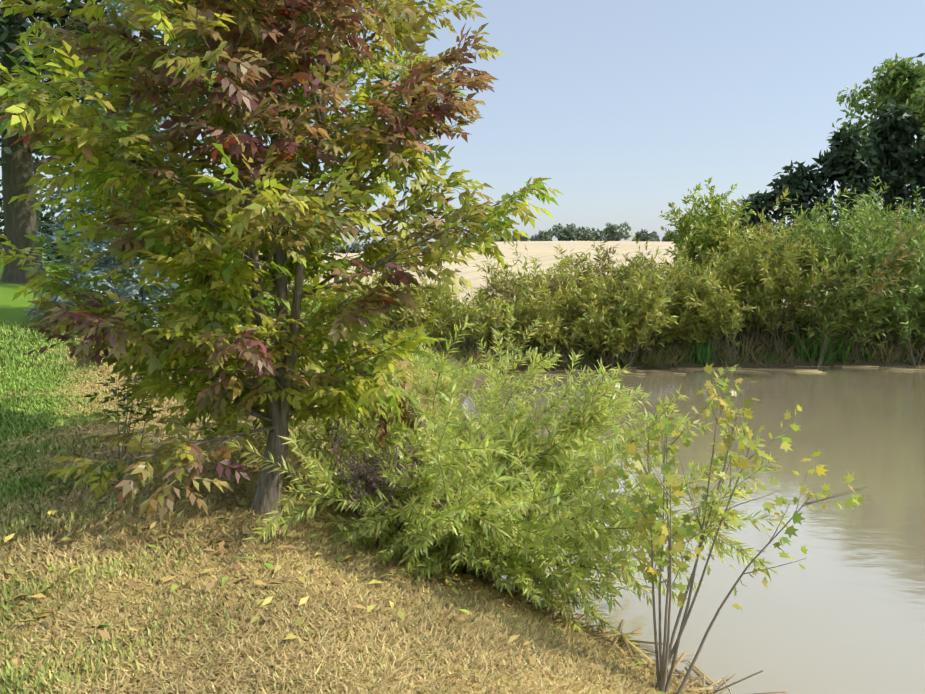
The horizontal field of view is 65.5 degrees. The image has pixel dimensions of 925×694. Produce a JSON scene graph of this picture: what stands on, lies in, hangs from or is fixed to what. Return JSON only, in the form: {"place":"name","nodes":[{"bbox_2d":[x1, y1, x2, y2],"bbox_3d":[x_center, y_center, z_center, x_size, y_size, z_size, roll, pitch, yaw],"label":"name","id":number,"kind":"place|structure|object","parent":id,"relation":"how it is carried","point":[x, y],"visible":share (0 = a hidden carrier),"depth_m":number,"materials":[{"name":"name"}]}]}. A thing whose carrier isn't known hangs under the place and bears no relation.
{"place":"outdoors","nodes":[
{"label":"outdoors","id":0,"kind":"place"},
{"bbox_2d":[0,241,924,693],"bbox_3d":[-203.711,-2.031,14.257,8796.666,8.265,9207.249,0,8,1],"label":"ground","id":1,"kind":"structure","parent":0,"point":[16,311],"depth_m":5.77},
{"bbox_2d":[24,0,227,329],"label":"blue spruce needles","id":2,"kind":"object","parent":1,"relation":"on","point":[131,289],"visible":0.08,"depth_m":13.56,"materials":[{"name":"blue plant"}]},
{"bbox_2d":[0,0,318,324],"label":"trees","id":3,"kind":"object","parent":1,"relation":"on","point":[7,30],"depth_m":19.72,"materials":[{"name":"green plant"}]},
{"bbox_2d":[0,0,563,521],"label":"ash tree","id":4,"kind":"object","parent":1,"relation":"on","point":[114,342],"depth_m":4.91,"materials":[{"name":"green plant"}]},
{"bbox_2d":[0,414,675,693],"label":"fallen leaves","id":5,"kind":"object","parent":1,"relation":"on","point":[105,634],"visible":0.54,"depth_m":4.61,"materials":[{"name":"yellow plant"}]},
{"bbox_2d":[0,320,714,693],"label":"grass","id":6,"kind":"structure","parent":1,"relation":"on","point":[22,364],"depth_m":4.11,"materials":[{"name":"plant"}]},
{"bbox_2d":[83,365,173,461],"bbox_3d":[-2.878,0.538,6.334,0.639,0.960,1.029,0,8,1],"label":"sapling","id":7,"kind":"object","parent":6,"relation":"on","point":[120,404],"depth_m":6.24,"materials":[{"name":"green plant"}]},
{"bbox_2d":[0,221,835,252],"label":"tree line","id":8,"kind":"object","parent":1,"relation":"on","point":[568,233],"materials":[{"name":"green plant"}]},
{"bbox_2d":[195,302,789,655],"bbox_3d":[-0.085,0.926,6.513,4.611,2.539,4.600,0,8,1],"label":"willow bush","id":9,"kind":"object","parent":1,"relation":"on","point":[521,506],"depth_m":5.43,"materials":[{"name":"green plant"}]},
{"bbox_2d":[292,176,924,368],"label":"hedge","id":10,"kind":"object","parent":1,"relation":"on","point":[881,305],"depth_m":18.03,"materials":[{"name":"green plant"}]},
{"bbox_2d":[340,311,924,369],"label":"reeds","id":11,"kind":"object","parent":1,"relation":"on","point":[843,355],"visible":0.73,"depth_m":18.33,"materials":[{"name":"green plant"}]},
{"bbox_2d":[447,364,924,693],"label":"shoreline","id":12,"kind":"structure","parent":1,"relation":"on","point":[702,687],"depth_m":5.41,"materials":[{"name":"brown soil"}]},
{"bbox_2d":[593,359,866,693],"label":"maple sapling","id":13,"kind":"object","parent":1,"relation":"on","point":[659,540],"depth_m":4.35,"materials":[{"name":"green plant"}]},
{"bbox_2d":[729,53,924,290],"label":"trees","id":14,"kind":"object","parent":1,"relation":"on","point":[857,159],"depth_m":25.97,"materials":[{"name":"green plant"}]},
{"bbox_2d":[0,0,924,248],"label":"sky","id":15,"kind":"structure","parent":0,"point":[627,106],"materials":[{"name":"blue"}]},
{"bbox_2d":[461,365,924,693],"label":"pond water","id":16,"kind":"structure","parent":0,"point":[843,612],"depth_m":7.42,"materials":[{"name":"beige liquid"}]}
]}

